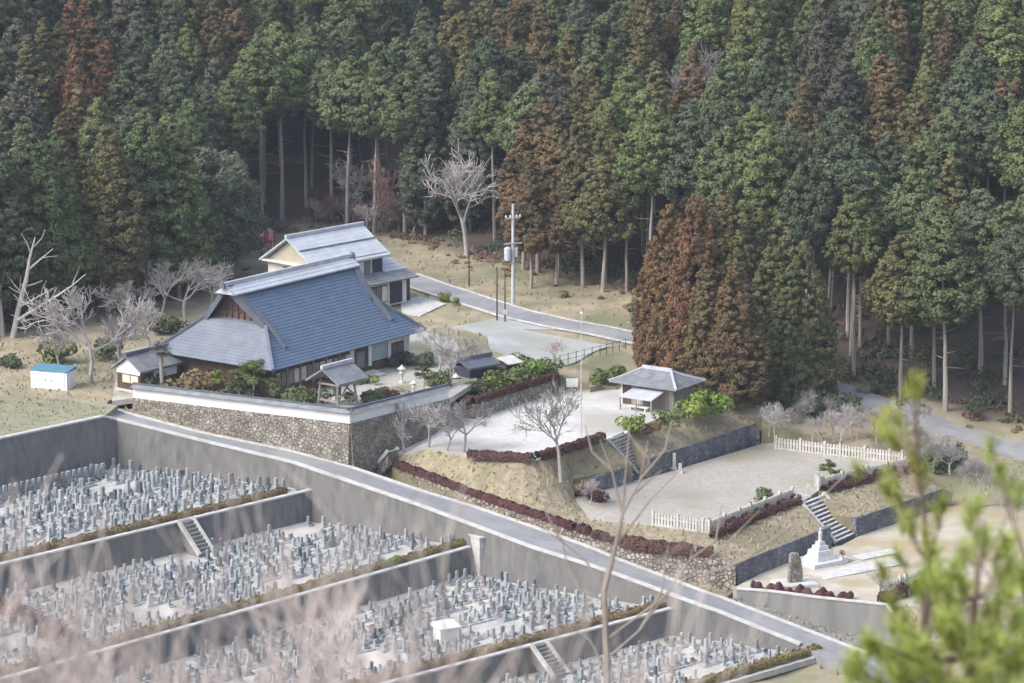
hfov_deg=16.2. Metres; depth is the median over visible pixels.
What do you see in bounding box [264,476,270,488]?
gravestone
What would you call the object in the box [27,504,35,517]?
gravestone
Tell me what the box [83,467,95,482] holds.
gravestone
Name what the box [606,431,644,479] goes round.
stone steps
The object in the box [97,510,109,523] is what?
gravestone
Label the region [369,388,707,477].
plaza
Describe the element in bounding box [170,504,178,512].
gravestone
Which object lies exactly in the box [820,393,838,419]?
bare shrub
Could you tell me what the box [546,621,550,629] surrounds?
gravestone
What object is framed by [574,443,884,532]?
gravel terrace
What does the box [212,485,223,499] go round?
gravestone
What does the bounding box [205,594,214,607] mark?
gravestone
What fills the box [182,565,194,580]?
gravestone
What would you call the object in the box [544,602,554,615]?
gravestone
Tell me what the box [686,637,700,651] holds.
gravestone
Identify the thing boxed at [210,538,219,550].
gravestone
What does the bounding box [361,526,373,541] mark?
gravestone
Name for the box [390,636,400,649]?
gravestone
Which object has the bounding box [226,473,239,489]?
gravestone
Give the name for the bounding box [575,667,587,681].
gravestone
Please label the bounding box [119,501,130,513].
gravestone
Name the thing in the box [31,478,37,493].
gravestone
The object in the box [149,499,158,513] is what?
gravestone
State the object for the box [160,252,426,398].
temple hall
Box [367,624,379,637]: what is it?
gravestone
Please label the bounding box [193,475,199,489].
gravestone
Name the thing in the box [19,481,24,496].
gravestone
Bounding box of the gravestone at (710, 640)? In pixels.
[708,632,719,646]
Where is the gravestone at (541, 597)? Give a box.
[537,592,547,605]
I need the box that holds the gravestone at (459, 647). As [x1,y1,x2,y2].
[452,643,461,653]
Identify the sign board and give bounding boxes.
[566,378,577,386]
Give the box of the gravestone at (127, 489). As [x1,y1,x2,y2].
[123,479,134,495]
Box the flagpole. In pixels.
[580,312,582,435]
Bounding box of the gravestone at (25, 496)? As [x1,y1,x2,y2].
[22,486,34,499]
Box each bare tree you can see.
[9,277,154,383]
[37,320,74,363]
[88,280,157,320]
[91,310,138,360]
[115,290,164,346]
[134,257,192,316]
[143,255,229,321]
[190,261,234,305]
[327,153,372,220]
[365,153,402,230]
[388,402,428,452]
[408,397,447,447]
[409,320,460,369]
[421,143,498,255]
[421,399,495,451]
[431,338,470,385]
[438,409,468,450]
[452,335,491,358]
[506,378,583,482]
[541,335,566,357]
[573,478,600,504]
[665,44,722,100]
[862,568,897,590]
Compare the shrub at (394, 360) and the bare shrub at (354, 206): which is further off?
the bare shrub at (354, 206)
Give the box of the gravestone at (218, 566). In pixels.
[214,557,226,570]
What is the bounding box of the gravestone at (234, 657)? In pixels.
[229,653,242,666]
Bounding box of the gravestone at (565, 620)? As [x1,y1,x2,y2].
[563,616,568,624]
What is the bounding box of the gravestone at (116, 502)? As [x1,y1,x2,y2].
[114,492,126,505]
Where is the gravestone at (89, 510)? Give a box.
[84,505,93,517]
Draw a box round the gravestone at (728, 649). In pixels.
[726,639,737,652]
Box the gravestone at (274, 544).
[270,536,278,551]
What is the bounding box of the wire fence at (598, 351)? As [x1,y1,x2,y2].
[561,338,631,360]
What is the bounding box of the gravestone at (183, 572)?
[173,565,185,576]
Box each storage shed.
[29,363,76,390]
[449,352,500,379]
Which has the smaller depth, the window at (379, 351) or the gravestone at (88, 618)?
the gravestone at (88, 618)
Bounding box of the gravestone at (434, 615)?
[432,608,445,620]
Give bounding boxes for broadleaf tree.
[147,145,259,284]
[153,205,226,292]
[176,157,266,267]
[205,149,270,266]
[215,206,244,268]
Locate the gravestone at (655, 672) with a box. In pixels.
[648,665,659,681]
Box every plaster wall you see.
[130,382,352,423]
[346,383,451,423]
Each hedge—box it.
[0,486,287,561]
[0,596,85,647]
[3,538,465,674]
[347,601,665,682]
[391,459,576,529]
[455,371,559,404]
[466,448,533,462]
[533,431,606,460]
[575,522,614,544]
[619,534,693,557]
[681,643,821,682]
[696,546,713,557]
[709,493,802,538]
[750,580,853,598]
[820,465,911,493]
[877,579,917,602]
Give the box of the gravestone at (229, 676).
[223,668,232,680]
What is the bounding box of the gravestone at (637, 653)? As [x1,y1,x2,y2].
[631,647,643,660]
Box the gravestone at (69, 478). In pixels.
[68,470,75,485]
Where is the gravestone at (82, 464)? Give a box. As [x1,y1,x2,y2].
[77,462,84,473]
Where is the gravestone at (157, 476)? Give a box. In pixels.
[155,471,164,483]
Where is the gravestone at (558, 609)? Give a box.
[551,606,561,619]
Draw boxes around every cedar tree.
[8,133,47,253]
[13,37,61,129]
[34,17,60,113]
[45,21,68,96]
[47,116,81,223]
[48,103,87,176]
[52,42,93,123]
[56,0,95,79]
[57,47,93,126]
[60,84,96,164]
[68,0,113,40]
[69,0,97,58]
[79,17,122,103]
[91,36,124,121]
[144,0,177,25]
[144,113,156,138]
[177,0,211,56]
[195,0,238,81]
[195,59,249,162]
[198,82,227,161]
[205,36,231,81]
[223,0,254,61]
[247,0,290,35]
[436,0,470,66]
[437,11,483,120]
[440,45,499,184]
[456,10,483,64]
[469,0,497,38]
[483,8,517,155]
[494,119,538,269]
[496,1,526,50]
[502,158,551,287]
[504,98,562,272]
[508,0,540,45]
[522,105,586,277]
[525,0,567,82]
[530,41,570,98]
[537,166,584,284]
[552,110,619,285]
[556,29,585,97]
[557,76,589,139]
[566,103,646,292]
[567,65,588,165]
[578,84,604,150]
[581,110,595,256]
[583,61,604,103]
[611,0,672,88]
[611,27,662,106]
[629,235,666,367]
[638,203,687,370]
[644,60,674,216]
[652,220,704,373]
[659,0,690,113]
[663,193,723,376]
[670,43,706,113]
[673,267,733,391]
[683,189,753,375]
[692,261,772,407]
[716,0,755,61]
[716,212,763,389]
[729,199,778,385]
[744,245,795,402]
[749,206,798,253]
[760,220,806,394]
[761,27,794,108]
[765,265,813,406]
[768,240,838,399]
[784,76,820,140]
[787,0,851,86]
[797,269,842,393]
[838,3,878,88]
[857,0,896,81]
[859,125,885,281]
[862,0,919,94]
[862,50,905,132]
[865,58,910,162]
[887,77,928,173]
[896,93,954,209]
[907,0,949,85]
[910,37,944,102]
[919,154,968,326]
[931,14,962,86]
[947,26,1000,105]
[979,78,1022,204]
[992,76,1023,203]
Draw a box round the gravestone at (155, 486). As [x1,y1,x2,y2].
[150,474,159,490]
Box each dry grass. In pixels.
[0,398,108,433]
[124,406,1023,649]
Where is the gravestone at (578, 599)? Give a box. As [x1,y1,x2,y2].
[571,590,581,603]
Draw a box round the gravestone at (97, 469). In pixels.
[94,464,104,481]
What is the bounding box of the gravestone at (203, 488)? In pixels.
[197,482,211,496]
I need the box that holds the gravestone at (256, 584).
[251,573,259,589]
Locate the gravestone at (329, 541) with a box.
[326,530,338,546]
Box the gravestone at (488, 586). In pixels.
[481,579,495,592]
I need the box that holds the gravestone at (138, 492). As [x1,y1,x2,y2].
[134,481,147,497]
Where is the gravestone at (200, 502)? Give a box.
[193,492,208,506]
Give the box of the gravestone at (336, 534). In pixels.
[334,523,344,538]
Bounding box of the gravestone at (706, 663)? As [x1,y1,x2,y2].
[697,654,711,667]
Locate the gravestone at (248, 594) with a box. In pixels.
[245,588,251,598]
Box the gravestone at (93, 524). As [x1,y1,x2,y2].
[87,516,99,531]
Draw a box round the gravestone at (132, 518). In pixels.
[125,513,134,524]
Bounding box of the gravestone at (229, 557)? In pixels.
[224,554,236,567]
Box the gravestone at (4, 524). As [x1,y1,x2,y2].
[1,516,6,527]
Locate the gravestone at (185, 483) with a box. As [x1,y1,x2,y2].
[182,478,188,489]
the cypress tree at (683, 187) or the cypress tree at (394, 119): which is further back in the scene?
the cypress tree at (394, 119)
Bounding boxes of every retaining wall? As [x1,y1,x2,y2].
[0,415,107,492]
[103,415,802,651]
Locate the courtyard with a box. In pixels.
[112,331,476,404]
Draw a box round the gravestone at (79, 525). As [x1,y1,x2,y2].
[74,517,82,530]
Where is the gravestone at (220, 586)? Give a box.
[217,578,230,591]
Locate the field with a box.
[0,398,117,435]
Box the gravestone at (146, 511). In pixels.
[143,502,154,518]
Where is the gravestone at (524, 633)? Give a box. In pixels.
[517,625,526,637]
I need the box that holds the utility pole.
[504,204,521,305]
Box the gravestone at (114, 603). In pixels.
[108,593,116,606]
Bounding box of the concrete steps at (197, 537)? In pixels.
[177,516,215,557]
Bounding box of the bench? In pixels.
[627,404,649,411]
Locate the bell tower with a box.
[305,358,368,406]
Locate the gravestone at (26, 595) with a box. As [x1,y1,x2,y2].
[22,587,32,599]
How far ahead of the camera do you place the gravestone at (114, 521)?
305.18 m
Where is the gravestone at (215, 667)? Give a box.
[211,663,221,676]
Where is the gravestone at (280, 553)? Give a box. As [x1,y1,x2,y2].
[274,546,287,560]
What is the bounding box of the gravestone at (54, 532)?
[46,522,56,536]
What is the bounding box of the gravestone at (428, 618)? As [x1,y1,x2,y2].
[420,614,429,630]
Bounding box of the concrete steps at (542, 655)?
[530,640,570,677]
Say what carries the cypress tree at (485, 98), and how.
on the ground at (298, 212)
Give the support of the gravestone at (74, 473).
on the cemetery ground at (109, 487)
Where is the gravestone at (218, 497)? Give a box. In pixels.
[213,492,221,502]
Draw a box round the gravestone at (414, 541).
[403,533,417,546]
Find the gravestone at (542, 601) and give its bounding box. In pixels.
[536,598,546,611]
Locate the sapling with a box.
[530,420,849,682]
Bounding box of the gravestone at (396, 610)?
[392,601,400,614]
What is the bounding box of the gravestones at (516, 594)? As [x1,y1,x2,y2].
[0,464,787,682]
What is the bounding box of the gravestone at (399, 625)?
[394,616,405,629]
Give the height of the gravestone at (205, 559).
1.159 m
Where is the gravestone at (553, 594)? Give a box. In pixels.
[550,584,561,596]
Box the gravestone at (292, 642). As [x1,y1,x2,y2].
[284,639,296,651]
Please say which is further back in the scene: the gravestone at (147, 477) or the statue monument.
the gravestone at (147, 477)
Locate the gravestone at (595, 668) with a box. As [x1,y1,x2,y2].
[593,657,602,670]
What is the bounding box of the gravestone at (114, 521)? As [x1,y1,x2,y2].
[109,517,116,528]
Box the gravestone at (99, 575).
[93,574,101,585]
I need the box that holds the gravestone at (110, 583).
[107,576,121,588]
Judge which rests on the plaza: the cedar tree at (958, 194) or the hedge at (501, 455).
the hedge at (501, 455)
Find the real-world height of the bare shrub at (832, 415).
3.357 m
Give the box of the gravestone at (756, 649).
[746,640,762,653]
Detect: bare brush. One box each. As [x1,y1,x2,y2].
[0,454,200,682]
[0,454,384,682]
[0,478,655,682]
[0,479,511,682]
[5,497,471,682]
[15,507,147,682]
[33,501,814,682]
[41,583,388,682]
[59,591,313,682]
[133,422,721,682]
[333,556,666,682]
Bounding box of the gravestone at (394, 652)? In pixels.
[388,641,402,656]
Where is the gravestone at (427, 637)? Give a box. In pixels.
[424,627,432,639]
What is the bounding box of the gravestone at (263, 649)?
[255,645,267,659]
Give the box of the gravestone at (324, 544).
[320,534,330,548]
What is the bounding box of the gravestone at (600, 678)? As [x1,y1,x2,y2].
[598,670,603,682]
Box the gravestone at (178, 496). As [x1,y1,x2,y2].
[174,488,182,501]
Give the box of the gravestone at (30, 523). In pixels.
[23,512,38,528]
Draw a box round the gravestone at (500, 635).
[497,626,509,638]
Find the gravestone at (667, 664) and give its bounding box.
[663,656,674,669]
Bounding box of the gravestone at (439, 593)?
[437,585,449,597]
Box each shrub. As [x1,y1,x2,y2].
[0,353,22,368]
[36,340,77,364]
[93,338,123,359]
[145,372,170,385]
[148,314,190,334]
[162,368,227,390]
[221,385,243,394]
[224,380,259,396]
[267,385,311,402]
[294,388,332,403]
[306,197,325,223]
[318,188,344,223]
[331,195,359,220]
[343,197,369,222]
[344,387,386,403]
[353,199,381,228]
[355,370,379,384]
[359,199,391,232]
[372,193,396,229]
[379,386,399,399]
[385,352,404,366]
[386,199,402,232]
[387,555,400,565]
[398,198,432,233]
[399,349,417,365]
[417,351,434,366]
[421,367,452,386]
[437,291,451,300]
[451,297,459,303]
[465,376,492,394]
[481,376,504,390]
[483,368,522,388]
[497,365,506,372]
[502,363,534,384]
[510,352,534,363]
[519,359,552,380]
[535,357,563,376]
[558,289,568,298]
[572,479,599,495]
[582,489,610,502]
[588,368,615,386]
[604,364,627,382]
[614,412,645,432]
[626,300,639,312]
[634,424,653,434]
[639,420,663,431]
[652,407,685,427]
[673,390,711,418]
[699,388,735,414]
[753,487,773,501]
[756,401,783,436]
[759,405,787,443]
[778,408,801,438]
[782,407,804,421]
[786,392,826,415]
[788,397,816,421]
[789,388,818,413]
[796,401,818,418]
[803,416,820,440]
[806,415,835,442]
[813,389,860,411]
[819,409,857,446]
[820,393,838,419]
[821,410,843,441]
[832,411,863,437]
[834,401,860,435]
[844,411,874,438]
[856,409,893,443]
[864,406,879,433]
[865,406,884,433]
[871,382,887,393]
[887,416,919,440]
[890,406,911,441]
[902,422,926,444]
[903,433,924,448]
[908,397,932,423]
[908,425,931,449]
[919,448,940,463]
[920,438,948,471]
[920,451,956,474]
[927,432,960,453]
[933,445,969,474]
[938,444,956,471]
[941,442,968,463]
[955,457,977,486]
[959,458,984,487]
[963,458,991,492]
[965,402,981,414]
[967,458,982,487]
[974,461,992,490]
[982,460,997,487]
[983,472,1014,505]
[994,471,1023,498]
[1000,495,1023,522]
[1004,495,1020,520]
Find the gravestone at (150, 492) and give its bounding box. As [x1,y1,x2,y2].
[147,482,155,495]
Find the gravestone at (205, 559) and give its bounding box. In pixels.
[201,549,213,563]
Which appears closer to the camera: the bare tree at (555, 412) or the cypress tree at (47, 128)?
the bare tree at (555, 412)
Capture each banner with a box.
[263,232,266,249]
[268,228,271,245]
[272,230,275,247]
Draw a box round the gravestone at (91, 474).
[88,465,100,481]
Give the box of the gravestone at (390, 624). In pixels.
[383,619,397,632]
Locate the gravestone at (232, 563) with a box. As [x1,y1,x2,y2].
[224,559,236,572]
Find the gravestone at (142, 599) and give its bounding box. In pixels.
[136,588,146,603]
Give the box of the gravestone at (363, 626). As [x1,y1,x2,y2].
[357,621,368,633]
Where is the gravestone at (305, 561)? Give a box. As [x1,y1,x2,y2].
[295,552,308,564]
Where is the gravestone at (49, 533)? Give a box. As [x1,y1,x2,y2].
[44,527,52,541]
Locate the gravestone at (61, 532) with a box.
[57,528,63,539]
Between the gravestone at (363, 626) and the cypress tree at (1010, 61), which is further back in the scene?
the cypress tree at (1010, 61)
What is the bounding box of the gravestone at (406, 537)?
[401,529,409,541]
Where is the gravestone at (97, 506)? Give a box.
[93,504,102,516]
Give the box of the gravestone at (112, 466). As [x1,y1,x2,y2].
[108,458,122,470]
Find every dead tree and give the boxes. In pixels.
[0,259,5,335]
[6,231,85,337]
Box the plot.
[733,505,1023,605]
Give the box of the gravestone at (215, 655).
[206,643,216,659]
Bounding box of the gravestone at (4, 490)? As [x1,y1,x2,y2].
[1,485,6,500]
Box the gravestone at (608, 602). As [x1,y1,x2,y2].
[607,598,613,612]
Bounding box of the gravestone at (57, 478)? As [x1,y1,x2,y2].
[55,473,67,488]
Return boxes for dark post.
[468,247,469,285]
[496,267,497,319]
[503,269,506,321]
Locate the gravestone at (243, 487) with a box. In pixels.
[237,482,247,494]
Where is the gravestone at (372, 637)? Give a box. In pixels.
[367,627,381,643]
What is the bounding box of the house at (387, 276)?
[259,221,418,305]
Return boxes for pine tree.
[832,475,1023,682]
[845,366,972,653]
[976,428,1023,682]
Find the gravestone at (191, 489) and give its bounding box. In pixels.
[182,480,197,494]
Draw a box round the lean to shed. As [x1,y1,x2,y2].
[497,355,523,374]
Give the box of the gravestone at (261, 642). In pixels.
[255,635,267,646]
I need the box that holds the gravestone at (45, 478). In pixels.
[43,475,48,484]
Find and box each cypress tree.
[0,0,26,41]
[0,17,53,119]
[0,47,25,129]
[0,73,49,169]
[0,115,12,161]
[0,115,83,321]
[0,137,46,316]
[5,24,54,93]
[8,0,57,38]
[19,0,52,57]
[28,130,101,313]
[32,0,76,38]
[38,107,52,138]
[55,0,112,25]
[69,123,153,312]
[75,96,123,230]
[89,106,161,298]
[91,20,119,77]
[99,107,192,303]
[100,59,160,123]
[104,0,149,64]
[105,0,144,29]
[112,39,148,70]
[118,5,160,74]
[119,88,163,139]
[127,51,148,74]
[146,122,223,299]
[147,32,196,105]
[147,53,181,113]
[148,85,199,152]
[151,113,191,171]
[152,0,196,58]
[152,0,203,101]
[155,68,196,113]
[170,23,206,101]
[175,98,217,177]
[194,0,242,62]
[207,74,267,150]
[227,37,292,214]
[236,0,279,29]
[237,33,276,203]
[247,24,286,144]
[250,32,309,220]
[260,38,287,180]
[261,21,294,167]
[278,0,323,32]
[280,0,320,40]
[285,36,324,207]
[294,15,321,140]
[296,22,340,189]
[301,54,348,218]
[308,0,331,25]
[309,21,356,170]
[316,55,383,223]
[320,0,369,50]
[335,14,368,157]
[342,63,405,232]
[346,0,399,47]
[348,41,410,216]
[351,0,407,57]
[377,70,435,233]
[380,37,419,181]
[383,0,436,52]
[395,72,457,209]
[397,97,452,235]
[398,0,442,19]
[403,33,453,192]
[405,7,449,61]
[418,32,443,126]
[433,85,509,232]
[449,35,520,210]
[458,68,513,240]
[480,0,509,28]
[495,82,556,227]
[498,41,543,113]
[502,83,534,245]
[509,0,557,43]
[524,67,571,133]
[533,0,567,59]
[551,20,581,86]
[554,0,604,64]
[563,0,603,72]
[570,13,635,98]
[576,97,628,278]
[581,0,617,58]
[603,0,655,67]
[603,147,654,291]
[608,0,654,67]
[610,65,643,121]
[610,88,667,258]
[612,106,693,263]
[614,0,666,12]
[626,104,661,253]
[653,0,706,100]
[656,103,701,228]
[656,120,725,262]
[671,0,732,100]
[678,99,697,128]
[682,79,753,252]
[691,104,740,238]
[692,125,759,272]
[696,58,753,120]
[709,0,746,63]
[723,128,799,220]
[725,0,780,101]
[734,0,797,93]
[735,106,782,266]
[740,38,789,128]
[750,124,782,156]
[759,124,816,255]
[765,65,813,129]
[770,157,835,294]
[781,0,806,49]
[785,0,827,71]
[792,45,843,118]
[793,128,827,272]
[795,39,841,124]
[795,165,839,306]
[796,106,878,308]
[800,0,856,49]
[811,134,891,338]
[813,167,893,355]
[820,61,872,128]
[820,191,884,375]
[830,159,887,346]
[833,0,869,59]
[847,11,909,123]
[858,233,937,400]
[872,134,908,291]
[874,0,922,49]
[878,170,946,359]
[879,0,925,80]
[880,195,913,346]
[897,116,984,204]
[900,195,966,388]
[901,216,988,411]
[906,69,944,124]
[913,107,989,292]
[915,0,961,42]
[920,108,995,218]
[931,0,981,53]
[937,188,1004,373]
[938,44,1000,117]
[950,0,980,45]
[958,89,1009,220]
[967,6,1023,99]
[968,201,1023,384]
[970,0,1013,41]
[976,93,1023,210]
[977,0,1021,67]
[980,223,1023,416]
[982,100,1023,279]
[1002,133,1023,192]
[1012,0,1023,18]
[1015,182,1023,277]
[1016,0,1023,30]
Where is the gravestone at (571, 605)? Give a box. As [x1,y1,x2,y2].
[568,595,580,608]
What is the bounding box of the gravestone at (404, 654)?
[401,642,410,658]
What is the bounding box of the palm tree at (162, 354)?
[149,341,172,384]
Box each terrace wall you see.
[0,489,311,595]
[3,545,471,682]
[383,607,671,682]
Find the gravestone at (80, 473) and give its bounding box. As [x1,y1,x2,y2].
[78,468,87,482]
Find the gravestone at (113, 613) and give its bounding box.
[109,608,118,623]
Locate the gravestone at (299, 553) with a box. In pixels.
[295,547,308,559]
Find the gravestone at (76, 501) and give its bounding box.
[70,493,78,506]
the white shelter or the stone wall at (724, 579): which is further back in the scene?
the stone wall at (724, 579)
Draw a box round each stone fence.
[651,486,793,533]
[774,435,903,461]
[814,456,907,489]
[877,565,924,594]
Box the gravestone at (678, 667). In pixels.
[673,654,684,669]
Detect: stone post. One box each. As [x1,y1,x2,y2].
[671,453,676,469]
[677,463,682,473]
[805,484,810,497]
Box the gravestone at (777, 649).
[771,645,779,656]
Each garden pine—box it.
[207,370,232,391]
[228,359,280,395]
[414,361,435,388]
[819,459,841,475]
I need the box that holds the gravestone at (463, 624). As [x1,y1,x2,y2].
[458,614,467,628]
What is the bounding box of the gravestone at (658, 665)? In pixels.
[650,657,666,674]
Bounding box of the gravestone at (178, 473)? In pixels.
[176,469,182,483]
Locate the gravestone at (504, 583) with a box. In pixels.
[500,572,513,588]
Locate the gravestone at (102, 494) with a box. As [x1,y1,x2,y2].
[98,486,109,500]
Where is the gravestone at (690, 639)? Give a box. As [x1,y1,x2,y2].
[685,632,691,645]
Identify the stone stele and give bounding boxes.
[771,552,818,589]
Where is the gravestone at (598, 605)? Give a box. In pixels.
[594,594,601,609]
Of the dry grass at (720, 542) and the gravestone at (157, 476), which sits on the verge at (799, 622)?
the dry grass at (720, 542)
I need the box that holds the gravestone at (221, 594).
[218,581,229,598]
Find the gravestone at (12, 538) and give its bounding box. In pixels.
[8,537,18,550]
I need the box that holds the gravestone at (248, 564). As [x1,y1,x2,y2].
[245,560,253,573]
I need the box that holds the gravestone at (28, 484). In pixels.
[26,480,33,494]
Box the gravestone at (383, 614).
[382,607,389,623]
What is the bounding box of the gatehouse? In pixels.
[111,343,185,392]
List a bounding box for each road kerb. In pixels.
[118,409,864,653]
[410,286,632,343]
[416,273,631,331]
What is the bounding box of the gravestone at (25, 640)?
[19,637,29,653]
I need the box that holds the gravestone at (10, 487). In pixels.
[8,483,16,499]
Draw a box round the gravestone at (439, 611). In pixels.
[430,603,442,615]
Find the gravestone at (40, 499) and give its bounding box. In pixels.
[34,492,47,504]
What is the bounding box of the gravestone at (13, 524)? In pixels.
[6,519,21,535]
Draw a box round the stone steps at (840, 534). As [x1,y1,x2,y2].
[799,491,853,546]
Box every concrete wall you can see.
[737,587,886,641]
[886,605,908,647]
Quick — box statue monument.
[800,527,854,569]
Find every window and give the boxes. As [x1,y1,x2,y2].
[122,373,138,383]
[357,260,370,274]
[371,285,387,301]
[372,341,386,360]
[391,342,396,354]
[397,340,403,353]
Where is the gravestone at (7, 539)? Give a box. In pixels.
[0,528,9,542]
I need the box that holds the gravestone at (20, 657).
[19,645,29,660]
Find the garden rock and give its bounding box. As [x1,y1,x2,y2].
[393,387,402,391]
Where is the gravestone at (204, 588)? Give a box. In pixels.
[201,584,208,596]
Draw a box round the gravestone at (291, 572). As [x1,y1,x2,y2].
[283,565,299,579]
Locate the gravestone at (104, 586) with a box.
[98,575,107,591]
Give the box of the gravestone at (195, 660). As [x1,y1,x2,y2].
[193,649,207,662]
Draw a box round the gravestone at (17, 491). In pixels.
[14,482,21,497]
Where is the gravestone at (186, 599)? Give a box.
[178,595,190,609]
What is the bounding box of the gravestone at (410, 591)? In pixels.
[403,587,412,600]
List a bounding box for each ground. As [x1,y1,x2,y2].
[0,0,1023,682]
[0,469,296,553]
[0,522,438,674]
[103,574,638,682]
[501,635,815,682]
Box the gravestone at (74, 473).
[71,469,78,484]
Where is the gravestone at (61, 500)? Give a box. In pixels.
[56,489,69,506]
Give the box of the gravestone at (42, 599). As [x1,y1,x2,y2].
[38,589,48,602]
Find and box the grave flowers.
[0,469,784,682]
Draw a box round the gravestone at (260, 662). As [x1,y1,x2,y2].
[251,655,263,666]
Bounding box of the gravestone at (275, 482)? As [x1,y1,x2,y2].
[272,477,279,489]
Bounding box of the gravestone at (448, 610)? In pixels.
[439,598,451,613]
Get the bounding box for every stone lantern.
[398,365,405,383]
[410,379,417,391]
[452,373,459,378]
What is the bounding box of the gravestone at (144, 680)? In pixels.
[136,667,149,682]
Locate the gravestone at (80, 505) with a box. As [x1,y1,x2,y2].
[75,494,84,510]
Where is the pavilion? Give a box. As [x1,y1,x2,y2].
[608,365,705,413]
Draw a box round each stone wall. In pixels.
[132,398,349,464]
[350,399,450,470]
[374,446,399,475]
[389,468,735,597]
[450,379,558,419]
[585,464,633,490]
[645,426,760,478]
[736,526,831,585]
[851,489,951,537]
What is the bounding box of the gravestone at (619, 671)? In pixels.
[613,665,625,677]
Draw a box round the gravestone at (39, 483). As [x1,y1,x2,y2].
[36,477,43,490]
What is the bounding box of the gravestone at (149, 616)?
[142,610,153,624]
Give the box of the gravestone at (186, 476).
[183,467,189,479]
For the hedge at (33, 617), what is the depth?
284.74 m
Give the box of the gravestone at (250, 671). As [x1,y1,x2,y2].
[241,661,254,675]
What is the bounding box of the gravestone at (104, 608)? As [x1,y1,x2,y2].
[99,606,109,618]
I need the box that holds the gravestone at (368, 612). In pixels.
[364,601,376,616]
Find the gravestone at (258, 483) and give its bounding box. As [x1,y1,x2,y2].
[254,476,266,490]
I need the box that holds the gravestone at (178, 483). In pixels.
[175,477,185,493]
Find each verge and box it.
[118,408,229,436]
[390,466,732,597]
[730,598,905,665]
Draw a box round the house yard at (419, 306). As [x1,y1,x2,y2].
[400,296,445,316]
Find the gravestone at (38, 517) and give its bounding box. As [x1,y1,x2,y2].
[34,511,44,523]
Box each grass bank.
[388,441,734,562]
[630,399,755,472]
[712,505,823,561]
[818,472,940,529]
[897,601,1023,651]
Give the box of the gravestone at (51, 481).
[49,475,60,489]
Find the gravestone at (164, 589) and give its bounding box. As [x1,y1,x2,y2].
[157,579,166,592]
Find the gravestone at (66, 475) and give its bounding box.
[65,471,67,482]
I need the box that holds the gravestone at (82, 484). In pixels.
[77,478,90,491]
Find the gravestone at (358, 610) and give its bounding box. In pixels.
[351,599,363,613]
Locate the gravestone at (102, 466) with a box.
[100,463,110,477]
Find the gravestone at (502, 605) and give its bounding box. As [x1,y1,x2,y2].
[498,595,509,611]
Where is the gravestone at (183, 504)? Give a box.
[178,498,185,511]
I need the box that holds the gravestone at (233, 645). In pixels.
[226,642,238,653]
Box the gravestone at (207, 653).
[204,639,209,655]
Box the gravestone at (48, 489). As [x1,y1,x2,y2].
[43,485,55,499]
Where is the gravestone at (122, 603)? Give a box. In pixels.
[116,601,127,614]
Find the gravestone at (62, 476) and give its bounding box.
[60,472,68,487]
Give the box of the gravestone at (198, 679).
[194,672,201,682]
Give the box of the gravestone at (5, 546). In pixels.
[1,543,7,552]
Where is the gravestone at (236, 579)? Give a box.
[230,569,239,583]
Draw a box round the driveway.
[452,317,555,335]
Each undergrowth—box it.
[4,188,1023,423]
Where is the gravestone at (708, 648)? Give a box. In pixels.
[700,638,712,653]
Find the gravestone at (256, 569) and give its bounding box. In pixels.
[250,567,261,581]
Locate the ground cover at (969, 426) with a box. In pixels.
[18,224,1021,432]
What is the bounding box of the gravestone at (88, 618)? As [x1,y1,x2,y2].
[81,609,90,624]
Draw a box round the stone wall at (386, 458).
[374,446,399,475]
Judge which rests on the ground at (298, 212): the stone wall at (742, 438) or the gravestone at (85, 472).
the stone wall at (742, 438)
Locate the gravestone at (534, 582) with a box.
[530,578,540,590]
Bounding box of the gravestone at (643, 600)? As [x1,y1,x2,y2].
[637,596,646,605]
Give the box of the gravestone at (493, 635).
[488,628,497,642]
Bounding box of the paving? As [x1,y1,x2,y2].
[810,549,904,579]
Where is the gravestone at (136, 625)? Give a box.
[130,612,142,629]
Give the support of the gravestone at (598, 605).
on the cemetery ground at (481, 628)
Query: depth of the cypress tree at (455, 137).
407.13 m
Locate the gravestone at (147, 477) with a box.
[142,472,150,485]
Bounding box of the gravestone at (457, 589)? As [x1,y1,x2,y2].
[454,580,466,594]
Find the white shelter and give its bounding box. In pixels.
[430,619,461,644]
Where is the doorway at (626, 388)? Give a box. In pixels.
[623,384,630,403]
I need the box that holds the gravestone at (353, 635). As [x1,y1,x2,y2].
[349,629,355,641]
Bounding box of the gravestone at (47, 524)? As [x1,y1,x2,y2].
[43,513,57,526]
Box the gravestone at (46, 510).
[41,505,53,517]
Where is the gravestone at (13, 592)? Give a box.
[11,581,22,596]
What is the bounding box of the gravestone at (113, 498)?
[111,489,116,501]
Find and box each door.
[274,370,285,389]
[288,367,299,387]
[301,363,312,384]
[314,360,324,381]
[327,356,337,377]
[340,353,349,359]
[354,348,365,371]
[402,281,406,301]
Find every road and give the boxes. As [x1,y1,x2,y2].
[60,407,922,682]
[410,274,1023,459]
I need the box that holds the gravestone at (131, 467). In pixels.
[125,460,141,475]
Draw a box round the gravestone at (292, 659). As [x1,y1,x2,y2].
[290,650,301,663]
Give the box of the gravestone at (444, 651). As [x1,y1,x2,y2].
[441,641,452,654]
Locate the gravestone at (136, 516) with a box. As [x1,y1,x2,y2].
[135,504,146,519]
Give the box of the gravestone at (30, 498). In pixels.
[24,491,34,504]
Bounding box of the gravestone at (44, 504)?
[41,496,51,510]
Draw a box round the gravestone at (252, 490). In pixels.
[247,483,255,494]
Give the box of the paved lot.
[487,329,610,366]
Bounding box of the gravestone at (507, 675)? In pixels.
[504,673,509,682]

